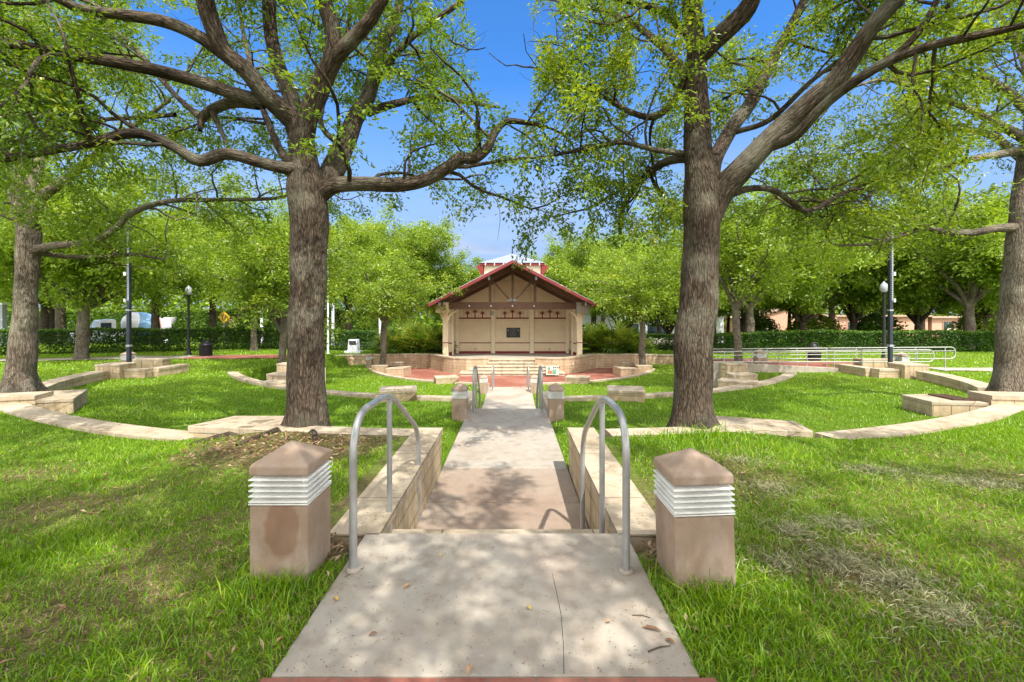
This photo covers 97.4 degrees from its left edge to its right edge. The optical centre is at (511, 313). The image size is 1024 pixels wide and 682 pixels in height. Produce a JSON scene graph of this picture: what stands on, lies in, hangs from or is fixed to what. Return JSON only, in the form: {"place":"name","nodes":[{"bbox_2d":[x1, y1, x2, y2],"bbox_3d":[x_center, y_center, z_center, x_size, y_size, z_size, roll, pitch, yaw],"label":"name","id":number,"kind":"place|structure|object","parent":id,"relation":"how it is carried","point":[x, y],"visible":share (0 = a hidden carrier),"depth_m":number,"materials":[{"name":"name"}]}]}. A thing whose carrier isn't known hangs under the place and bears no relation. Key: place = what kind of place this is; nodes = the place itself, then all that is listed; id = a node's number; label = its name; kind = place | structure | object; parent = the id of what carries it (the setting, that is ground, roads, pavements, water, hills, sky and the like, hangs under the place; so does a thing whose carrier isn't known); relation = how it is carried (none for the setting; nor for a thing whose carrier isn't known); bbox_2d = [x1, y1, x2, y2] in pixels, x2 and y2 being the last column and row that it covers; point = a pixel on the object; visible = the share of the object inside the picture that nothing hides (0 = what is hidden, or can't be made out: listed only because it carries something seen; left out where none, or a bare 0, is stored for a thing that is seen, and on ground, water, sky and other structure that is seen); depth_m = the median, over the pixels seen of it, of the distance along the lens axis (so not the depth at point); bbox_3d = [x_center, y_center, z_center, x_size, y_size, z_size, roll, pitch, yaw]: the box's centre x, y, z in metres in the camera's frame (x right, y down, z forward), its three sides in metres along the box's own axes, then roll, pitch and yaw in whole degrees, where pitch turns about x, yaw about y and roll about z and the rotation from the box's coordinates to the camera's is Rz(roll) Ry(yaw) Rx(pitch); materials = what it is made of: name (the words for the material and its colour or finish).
{"place":"outdoors","nodes":[
{"label":"outdoors","id":0,"kind":"place"},
{"bbox_2d":[180,354,286,358],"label":"brick path","id":1,"kind":"structure","parent":0,"point":[233,356],"depth_m":21.41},
{"bbox_2d":[271,533,699,677],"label":"concrete path","id":2,"kind":"structure","parent":0,"point":[471,574],"depth_m":2.24,"materials":[{"name":"concrete"}]},
{"bbox_2d":[286,533,684,672],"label":"leaves","id":3,"kind":"object","parent":2,"relation":"on","point":[469,618],"visible":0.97,"depth_m":2.13,"materials":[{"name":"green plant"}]},
{"bbox_2d":[260,678,716,681],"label":"brick path","id":4,"kind":"structure","parent":0,"point":[488,680],"depth_m":1.83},
{"bbox_2d":[415,409,588,528],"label":"concrete path","id":5,"kind":"structure","parent":0,"point":[504,469],"depth_m":5.57,"materials":[{"name":"concrete"}]},
{"bbox_2d":[580,396,633,574],"bbox_3d":[0.665,1.324,3.419,0.086,1.492,1.685,0,0,0],"label":"handrail","id":6,"kind":"object","parent":5,"relation":"on","point":[625,568],"visible":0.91,"depth_m":3.13,"materials":[{"name":"metal"}]},
{"bbox_2d":[482,387,535,408],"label":"concrete path","id":7,"kind":"structure","parent":0,"point":[508,397],"depth_m":15.45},
{"bbox_2d":[0,318,1023,681],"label":"ground","id":8,"kind":"structure","parent":0,"point":[338,362],"depth_m":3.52,"materials":[{"name":"plant"}]},
{"bbox_2d":[0,391,53,405],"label":"stone wall","id":9,"kind":"structure","parent":8,"relation":"on","point":[31,398],"depth_m":8.53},
{"bbox_2d":[0,220,110,342],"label":"street tree","id":10,"kind":"object","parent":8,"relation":"on","point":[44,319],"visible":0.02,"depth_m":37.72,"materials":[{"name":"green plant"}]},
{"bbox_2d":[36,389,87,413],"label":"stone block","id":11,"kind":"structure","parent":8,"relation":"on","point":[65,401],"depth_m":8.71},
{"bbox_2d":[42,371,108,390],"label":"stone wall","id":12,"kind":"structure","parent":8,"relation":"on","point":[71,381],"depth_m":12.77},
{"bbox_2d":[0,356,192,360],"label":"footpath","id":13,"kind":"structure","parent":8,"relation":"on","point":[94,358],"depth_m":20.76,"materials":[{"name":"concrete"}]},
{"bbox_2d":[0,402,195,440],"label":"stone kerb","id":14,"kind":"structure","parent":8,"relation":"on","point":[24,410],"depth_m":6.72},
{"bbox_2d":[0,172,196,344],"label":"broad tree","id":15,"kind":"object","parent":8,"relation":"on","point":[60,317],"visible":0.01,"depth_m":30.51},
{"bbox_2d":[94,362,136,378],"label":"low stone wall","id":16,"kind":"structure","parent":8,"relation":"on","point":[115,369],"depth_m":14.29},
{"bbox_2d":[0,136,240,358],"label":"broad tree","id":17,"kind":"object","parent":8,"relation":"on","point":[67,274],"visible":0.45,"depth_m":19.17,"materials":[{"name":"plant"}]},
{"bbox_2d":[123,209,131,361],"bbox_3d":[-13.025,-0.700,15.243,0.219,5.700,0.141,0,0,0],"label":"light pole","id":18,"kind":"object","parent":8,"relation":"on","point":[128,299],"visible":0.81,"depth_m":15.21,"materials":[{"name":"black metal"}]},
{"bbox_2d":[123,368,152,377],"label":"stone wall","id":19,"kind":"structure","parent":8,"relation":"on","point":[138,372],"depth_m":14.44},
{"bbox_2d":[132,358,170,367],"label":"stone block","id":20,"kind":"structure","parent":8,"relation":"on","point":[148,362],"depth_m":16.05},
{"bbox_2d":[87,189,228,344],"bbox_3d":[-24.172,-3.036,30.922,11.388,10.747,10.448,0,0,7],"label":"street tree","id":21,"kind":"object","parent":8,"relation":"on","point":[155,319],"visible":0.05,"depth_m":30.01,"materials":[{"name":"green plant"}]},
{"bbox_2d":[152,364,188,376],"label":"stone wall","id":22,"kind":"structure","parent":8,"relation":"on","point":[159,371],"depth_m":15.27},
{"bbox_2d":[185,285,191,354],"bbox_3d":[-16.100,0.322,22.400,0.320,3.480,0.312,0,0,0],"label":"street lamp","id":23,"kind":"object","parent":8,"relation":"on","point":[188,289],"visible":0.98,"depth_m":22.35,"materials":[{"name":"black metal"}]},
{"bbox_2d":[0,326,392,354],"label":"hedge","id":24,"kind":"object","parent":8,"relation":"on","point":[138,344],"visible":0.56,"depth_m":25.08,"materials":[{"name":"green plant"}]},
{"bbox_2d":[0,0,401,392],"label":"oak tree","id":25,"kind":"object","parent":8,"relation":"on","point":[20,373],"visible":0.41,"depth_m":9.44,"materials":[{"name":"plant"}]},
{"bbox_2d":[7,307,398,341],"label":"hedge","id":26,"kind":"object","parent":8,"relation":"on","point":[115,314],"depth_m":54.76,"materials":[{"name":"green plant"}]},
{"bbox_2d":[142,210,275,343],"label":"street tree","id":27,"kind":"object","parent":8,"relation":"on","point":[212,317],"visible":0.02,"depth_m":33.15,"materials":[{"name":"green plant"}]},
{"bbox_2d":[154,175,289,350],"bbox_3d":[-15.808,-2.513,26.065,8.267,9.866,9.604,0,0,-32],"label":"slim tree","id":28,"kind":"object","parent":8,"relation":"on","point":[253,345],"visible":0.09,"depth_m":25.05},
{"bbox_2d":[188,416,283,437],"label":"stone slab","id":29,"kind":"structure","parent":8,"relation":"on","point":[242,424],"depth_m":6.16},
{"bbox_2d":[174,166,388,362],"bbox_3d":[-8.967,-1.105,17.761,7.189,8.579,8.351,0,0,38],"label":"slim tree","id":30,"kind":"object","parent":8,"relation":"on","point":[264,279],"visible":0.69,"depth_m":16.31,"materials":[{"name":"plant"}]},
{"bbox_2d":[248,440,331,582],"bbox_3d":[-1.300,1.171,2.665,0.331,0.838,0.331,0,0,0],"label":"bollard light","id":31,"kind":"object","parent":8,"relation":"on","point":[289,502],"visible":0.91,"depth_m":2.50,"materials":[{"name":"beige concrete"}]},
{"bbox_2d":[227,371,378,398],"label":"stone kerb","id":32,"kind":"structure","parent":8,"relation":"on","point":[236,375],"depth_m":12.37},
{"bbox_2d":[0,0,659,446],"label":"oak tree","id":33,"kind":"object","parent":8,"relation":"on","point":[312,186],"visible":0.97,"depth_m":6.04,"materials":[{"name":"green plant"}]},
{"bbox_2d":[254,424,413,435],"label":"stone kerb","id":34,"kind":"structure","parent":8,"relation":"on","point":[363,431],"depth_m":5.83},
{"bbox_2d":[324,220,410,345],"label":"street tree","id":35,"kind":"object","parent":8,"relation":"on","point":[376,244],"visible":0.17,"depth_m":35.48,"materials":[{"name":"green plant"}]},
{"bbox_2d":[339,353,430,367],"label":"stage wall","id":36,"kind":"structure","parent":8,"relation":"on","point":[416,360],"depth_m":26.47,"materials":[{"name":"beige stone"}]},
{"bbox_2d":[330,428,442,548],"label":"stone wall","id":37,"kind":"structure","parent":8,"relation":"on","point":[374,516],"depth_m":4.05,"materials":[{"name":"stone"}]},
{"bbox_2d":[365,324,415,356],"bbox_3d":[-7.447,1.584,27.894,3.592,2.012,3.389,0,0,40],"label":"bush","id":38,"kind":"object","parent":8,"relation":"on","point":[395,339],"visible":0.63,"depth_m":27.74,"materials":[{"name":"green plant"}]},
{"bbox_2d":[379,385,416,401],"bbox_3d":[-2.780,2.260,11.020,0.882,0.880,0.800,0,0,-13],"label":"stone bench","id":39,"kind":"object","parent":8,"relation":"on","point":[405,393],"visible":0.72,"depth_m":10.70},
{"bbox_2d":[329,197,472,324],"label":"street tree","id":40,"kind":"object","parent":8,"relation":"on","point":[421,244],"visible":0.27,"depth_m":39.35,"materials":[{"name":"green plant"}]},
{"bbox_2d":[388,319,439,352],"bbox_3d":[-6.333,1.462,28.509,3.898,2.314,4.131,0,0,20],"label":"saw palmetto","id":41,"kind":"object","parent":8,"relation":"on","point":[415,331],"visible":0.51,"depth_m":27.80,"materials":[{"name":"green plant"}]},
{"bbox_2d":[407,323,458,351],"bbox_3d":[-5.034,1.543,28.317,3.772,2.113,3.559,0,0,0],"label":"saw palmetto","id":42,"kind":"object","parent":8,"relation":"on","point":[433,336],"visible":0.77,"depth_m":27.63,"materials":[{"name":"green plant"}]},
{"bbox_2d":[420,256,483,322],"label":"street tree","id":43,"kind":"object","parent":8,"relation":"on","point":[476,273],"visible":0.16,"depth_m":44.06,"materials":[{"name":"green plant"}]},
{"bbox_2d":[429,353,488,373],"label":"stage wall","id":44,"kind":"structure","parent":8,"relation":"on","point":[447,363],"depth_m":24.23,"materials":[{"name":"beige stone"}]},
{"bbox_2d":[452,383,468,421],"bbox_3d":[-1.030,1.757,8.950,0.305,0.755,0.305,0,0,0],"label":"bollard light","id":45,"kind":"object","parent":8,"relation":"on","point":[460,392],"visible":0.91,"depth_m":8.80,"materials":[{"name":"beige concrete"}]},
{"bbox_2d":[0,286,962,331],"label":"woodland","id":46,"kind":"object","parent":8,"relation":"on","point":[182,303],"visible":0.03,"depth_m":72.84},
{"bbox_2d":[392,529,607,532],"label":"steps","id":47,"kind":"structure","parent":8,"relation":"on","point":[496,530],"depth_m":3.43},
{"bbox_2d":[345,394,420,573],"bbox_3d":[-0.928,1.324,3.539,0.086,1.492,1.905,0,0,0],"label":"handrail","id":48,"kind":"object","parent":47,"relation":"on","point":[353,567],"visible":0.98,"depth_m":2.76,"materials":[{"name":"metal"}]},
{"bbox_2d":[0,430,1023,681],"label":"leaf litter","id":49,"kind":"object","parent":8,"relation":"on","point":[282,440],"visible":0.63,"depth_m":4.32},
{"bbox_2d":[459,357,564,375],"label":"steps","id":50,"kind":"structure","parent":8,"relation":"on","point":[510,366],"depth_m":23.83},
{"bbox_2d":[428,246,596,356],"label":"bandshell","id":51,"kind":"structure","parent":8,"relation":"on","point":[502,306],"depth_m":28.37,"materials":[{"name":"beige wood"}]},
{"bbox_2d":[547,383,563,421],"bbox_3d":[0.870,1.757,8.950,0.305,0.755,0.305,0,0,0],"label":"bollard light","id":52,"kind":"object","parent":8,"relation":"on","point":[555,392],"visible":0.84,"depth_m":8.80,"materials":[{"name":"beige concrete"}]},
{"bbox_2d":[535,353,594,373],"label":"stage wall","id":53,"kind":"structure","parent":8,"relation":"on","point":[576,363],"depth_m":24.28,"materials":[{"name":"beige stone"}]},
{"bbox_2d":[570,321,622,352],"bbox_3d":[5.292,1.503,28.512,3.952,2.213,3.728,0,0,-30],"label":"saw palmetto","id":54,"kind":"object","parent":8,"relation":"on","point":[586,335],"visible":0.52,"depth_m":28.03,"materials":[{"name":"green plant"}]},
{"bbox_2d":[540,218,658,324],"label":"street tree","id":55,"kind":"object","parent":8,"relation":"on","point":[573,257],"visible":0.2,"depth_m":40.41,"materials":[{"name":"green plant"}]},
{"bbox_2d":[567,428,655,551],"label":"stone wall","id":56,"kind":"structure","parent":8,"relation":"on","point":[642,520],"depth_m":4.01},
{"bbox_2d":[587,319,635,354],"bbox_3d":[6.425,1.421,28.361,4.067,2.414,4.311,0,0,-10],"label":"saw palmetto","id":57,"kind":"object","parent":8,"relation":"on","point":[614,334],"visible":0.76,"depth_m":27.51,"materials":[{"name":"green plant"}]},
{"bbox_2d":[552,227,678,327],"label":"gnarled tree","id":58,"kind":"object","parent":8,"relation":"on","point":[574,276],"visible":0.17,"depth_m":34.03,"materials":[{"name":"green plant"}]},
{"bbox_2d":[607,385,644,401],"bbox_3d":[2.780,2.260,11.020,0.882,0.880,0.800,0,0,13],"label":"stone bench","id":59,"kind":"object","parent":8,"relation":"on","point":[626,393],"visible":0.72,"depth_m":10.67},
{"bbox_2d":[609,327,656,352],"bbox_3d":[7.527,1.625,28.107,3.413,1.911,3.220,0,0,30],"label":"saw palmetto","id":60,"kind":"object","parent":8,"relation":"on","point":[634,338],"visible":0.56,"depth_m":27.53,"materials":[{"name":"green plant"}]},
{"bbox_2d":[593,353,673,367],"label":"stage wall","id":61,"kind":"structure","parent":8,"relation":"on","point":[605,360],"depth_m":26.46,"materials":[{"name":"beige stone"}]},
{"bbox_2d":[566,240,737,364],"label":"slim tree","id":62,"kind":"object","parent":8,"relation":"on","point":[644,294],"visible":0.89,"depth_m":22.75,"materials":[{"name":"plant"}]},
{"bbox_2d":[582,313,723,344],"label":"white building","id":63,"kind":"structure","parent":8,"relation":"on","point":[653,329],"depth_m":44.00,"materials":[{"name":"paint"}]},
{"bbox_2d":[629,244,682,333],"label":"gnarled tree","id":64,"kind":"object","parent":8,"relation":"on","point":[667,330],"visible":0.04,"depth_m":35.74,"materials":[{"name":"green plant"}]},
{"bbox_2d":[605,424,769,435],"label":"stone kerb","id":65,"kind":"structure","parent":8,"relation":"on","point":[733,428],"depth_m":5.88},
{"bbox_2d":[653,448,735,592],"bbox_3d":[1.035,1.191,2.580,0.331,0.838,0.331,-2,0,-1],"label":"bollard light","id":66,"kind":"object","parent":8,"relation":"on","point":[694,512],"visible":0.91,"depth_m":2.42,"materials":[{"name":"beige concrete"}]},
{"bbox_2d":[645,371,796,398],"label":"stone kerb","id":67,"kind":"structure","parent":8,"relation":"on","point":[786,375],"depth_m":12.41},
{"bbox_2d":[720,362,747,377],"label":"low stone block","id":68,"kind":"structure","parent":8,"relation":"on","point":[725,367],"depth_m":15.50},
{"bbox_2d":[718,378,757,387],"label":"stone block","id":69,"kind":"structure","parent":8,"relation":"on","point":[723,382],"depth_m":12.94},
{"bbox_2d":[652,248,835,342],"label":"gnarled tree","id":70,"kind":"object","parent":8,"relation":"on","point":[743,320],"visible":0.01,"depth_m":33.23,"materials":[{"name":"green plant"}]},
{"bbox_2d":[489,0,1023,428],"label":"oak tree","id":71,"kind":"object","parent":8,"relation":"on","point":[711,191],"visible":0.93,"depth_m":6.05,"materials":[{"name":"green plant"}]},
{"bbox_2d":[739,311,783,342],"bbox_3d":[18.876,1.174,34.881,3.775,2.913,3.775,0,0,28],"label":"shrub","id":72,"kind":"object","parent":8,"relation":"on","point":[764,323],"visible":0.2,"depth_m":34.30,"materials":[{"name":"green plant"}]},
{"bbox_2d":[631,138,894,360],"bbox_3d":[8.054,-2.049,15.617,8.518,8.750,7.332,0,0,-22],"label":"slim tree","id":73,"kind":"object","parent":8,"relation":"on","point":[744,262],"visible":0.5,"depth_m":15.36,"materials":[{"name":"plant"}]},
{"bbox_2d":[626,168,901,349],"bbox_3d":[13.499,-2.744,26.971,13.637,10.420,13.279,0,0,-30],"label":"broad tree","id":74,"kind":"object","parent":8,"relation":"on","point":[807,270],"visible":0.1,"depth_m":24.82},
{"bbox_2d":[716,416,812,437],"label":"stone slab","id":75,"kind":"structure","parent":8,"relation":"on","point":[785,428],"depth_m":6.34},
{"bbox_2d":[713,359,833,367],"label":"ramp","id":76,"kind":"structure","parent":8,"relation":"on","point":[798,364],"depth_m":17.28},
{"bbox_2d":[713,349,933,367],"bbox_3d":[10.635,1.805,16.060,8.871,1.089,0.040,0,0,0],"label":"ramp railing","id":77,"kind":"object","parent":76,"relation":"on","point":[806,354],"visible":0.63,"depth_m":16.05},
{"bbox_2d":[713,347,955,367],"bbox_3d":[11.885,1.820,17.000,9.771,1.159,0.040,0,0,0],"label":"ramp railing","id":78,"kind":"object","parent":76,"relation":"on","point":[826,358],"visible":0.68,"depth_m":16.98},
{"bbox_2d":[713,362,839,386],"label":"low stone wall","id":79,"kind":"structure","parent":8,"relation":"on","point":[762,368],"depth_m":15.93,"materials":[{"name":"concrete"}]},
{"bbox_2d":[724,309,836,332],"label":"pink building","id":80,"kind":"structure","parent":8,"relation":"on","point":[781,318],"depth_m":66.00,"materials":[{"name":"paint"}]},
{"bbox_2d":[784,311,845,342],"bbox_3d":[22.654,1.077,33.823,4.114,2.792,4.067,0,0,21],"label":"shrub","id":81,"kind":"object","parent":8,"relation":"on","point":[814,322],"visible":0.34,"depth_m":33.28,"materials":[{"name":"green plant"}]},
{"bbox_2d":[754,208,933,343],"bbox_3d":[20.095,-2.708,32.578,12.987,10.323,12.801,0,0,-20],"label":"gnarled tree","id":82,"kind":"object","parent":8,"relation":"on","point":[819,305],"visible":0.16,"depth_m":30.16,"materials":[{"name":"green plant"}]},
{"bbox_2d":[713,329,993,353],"bbox_3d":[20.315,1.637,25.511,19.702,1.588,1.515,0,0,5],"label":"hedge","id":83,"kind":"object","parent":8,"relation":"on","point":[983,337],"visible":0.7,"depth_m":25.11,"materials":[{"name":"green plant"}]},
{"bbox_2d":[835,364,871,376],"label":"stone wall","id":84,"kind":"structure","parent":8,"relation":"on","point":[856,370],"depth_m":15.23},
{"bbox_2d":[706,445,1023,673],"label":"dried moss","id":85,"kind":"object","parent":8,"relation":"on","point":[841,557],"visible":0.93,"depth_m":2.66,"materials":[{"name":"plant"}]},
{"bbox_2d":[853,358,893,367],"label":"stone block","id":86,"kind":"structure","parent":8,"relation":"on","point":[876,364],"depth_m":16.05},
{"bbox_2d":[845,309,908,342],"bbox_3d":[26.572,1.011,32.868,3.711,2.662,3.599,0,0,25],"label":"shrub","id":87,"kind":"object","parent":8,"relation":"on","point":[870,322],"visible":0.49,"depth_m":32.26,"materials":[{"name":"green plant"}]},
{"bbox_2d":[743,0,1023,391],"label":"oak tree","id":88,"kind":"object","parent":8,"relation":"on","point":[1008,369],"visible":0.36,"depth_m":8.97,"materials":[{"name":"green plant"}]},
{"bbox_2d":[879,281,887,357],"bbox_3d":[16.200,0.325,19.600,0.320,3.480,0.312,0,0,0],"label":"street lamp","id":89,"kind":"object","parent":8,"relation":"on","point":[883,287],"visible":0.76,"depth_m":19.55,"materials":[{"name":"black metal"}]},
{"bbox_2d":[835,315,932,336],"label":"pink building","id":90,"kind":"structure","parent":8,"relation":"on","point":[845,320],"depth_m":66.00,"materials":[{"name":"paint"}]},
{"bbox_2d":[794,201,976,342],"bbox_3d":[23.848,-2.671,32.352,12.801,10.322,12.987,0,0,10],"label":"gnarled tree","id":91,"kind":"object","parent":8,"relation":"on","point":[853,314],"visible":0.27,"depth_m":29.24,"materials":[{"name":"green plant"}]},
{"bbox_2d":[871,368,900,377],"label":"stone wall","id":92,"kind":"structure","parent":8,"relation":"on","point":[886,372],"depth_m":14.44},
{"bbox_2d":[887,209,895,361],"bbox_3d":[12.866,-0.700,15.243,0.219,5.700,0.141,0,0,0],"label":"light pole","id":93,"kind":"object","parent":8,"relation":"on","point":[890,309],"visible":0.76,"depth_m":15.20,"materials":[{"name":"black metal"}]},
{"bbox_2d":[887,362,929,378],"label":"low stone wall","id":94,"kind":"structure","parent":8,"relation":"on","point":[908,369],"depth_m":14.29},
{"bbox_2d":[815,404,1023,439],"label":"stone kerb","id":95,"kind":"structure","parent":8,"relation":"on","point":[991,413],"depth_m":6.79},
{"bbox_2d":[830,168,1012,348],"bbox_3d":[28.129,-3.290,27.668,14.544,11.412,14.936,0,0,-40],"label":"broad tree","id":96,"kind":"object","parent":8,"relation":"on","point":[980,262],"visible":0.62,"depth_m":26.46,"materials":[{"name":"plant"}]},
{"bbox_2d":[865,209,998,342],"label":"gnarled tree","id":97,"kind":"object","parent":8,"relation":"on","point":[918,318],"visible":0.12,"depth_m":30.12,"materials":[{"name":"green plant"}]},
{"bbox_2d":[901,394,989,416],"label":"stone block","id":98,"kind":"structure","parent":8,"relation":"on","point":[927,404],"depth_m":8.51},
{"bbox_2d":[928,316,962,336],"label":"pink building","id":99,"kind":"structure","parent":8,"relation":"on","point":[938,323],"depth_m":66.00,"materials":[{"name":"paint"}]},
{"bbox_2d":[915,371,988,391],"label":"stone wall","id":100,"kind":"structure","parent":8,"relation":"on","point":[956,382],"depth_m":12.65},
{"bbox_2d":[938,306,997,342],"bbox_3d":[35.358,0.916,33.856,4.449,3.112,4.269,0,0,26],"label":"shrub","id":101,"kind":"object","parent":8,"relation":"on","point":[989,325],"visible":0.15,"depth_m":33.70,"materials":[{"name":"green plant"}]},
{"bbox_2d":[929,193,1009,342],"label":"gnarled tree","id":102,"kind":"object","parent":8,"relation":"on","point":[991,312],"visible":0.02,"depth_m":32.83,"materials":[{"name":"green plant"}]},
{"bbox_2d":[967,391,1023,404],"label":"stone wall","id":103,"kind":"structure","parent":8,"relation":"on","point":[996,397],"depth_m":8.42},
{"bbox_2d":[401,368,622,386],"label":"brick plaza","id":104,"kind":"structure","parent":0,"point":[511,381],"depth_m":22.95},
{"bbox_2d":[0,0,1023,319],"label":"sky","id":105,"kind":"structure","parent":0,"point":[505,22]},
{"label":"steps","id":106,"kind":"object","parent":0,"visible":0},
{"bbox_2d":[472,365,480,412],"bbox_3d":[-0.800,2.029,10.289,0.086,1.802,1.965,0,0,0],"label":"handrail","id":107,"kind":"object","parent":106,"relation":"on","point":[475,378],"visible":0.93,"depth_m":10.01,"materials":[{"name":"metal"}]},
{"bbox_2d":[536,365,543,412],"bbox_3d":[0.620,2.029,10.289,0.086,1.802,1.965,0,0,0],"label":"handrail","id":108,"kind":"object","parent":106,"relation":"on","point":[540,379],"visible":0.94,"depth_m":10.01,"materials":[{"name":"metal"}]},
{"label":"road","id":109,"kind":"structure","parent":0,"visible":0},
{"bbox_2d":[68,312,176,343],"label":"mixer truck","id":110,"kind":"object","parent":109,"relation":"on","point":[141,319],"visible":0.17,"depth_m":45.33,"materials":[{"name":"white metal"}]},
{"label":"soil pocket","id":111,"kind":"structure","parent":0,"visible":0},
{"bbox_2d":[327,236,466,364],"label":"slim tree","id":112,"kind":"object","parent":111,"relation":"on","point":[381,297],"visible":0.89,"depth_m":23.12,"materials":[{"name":"plant"}]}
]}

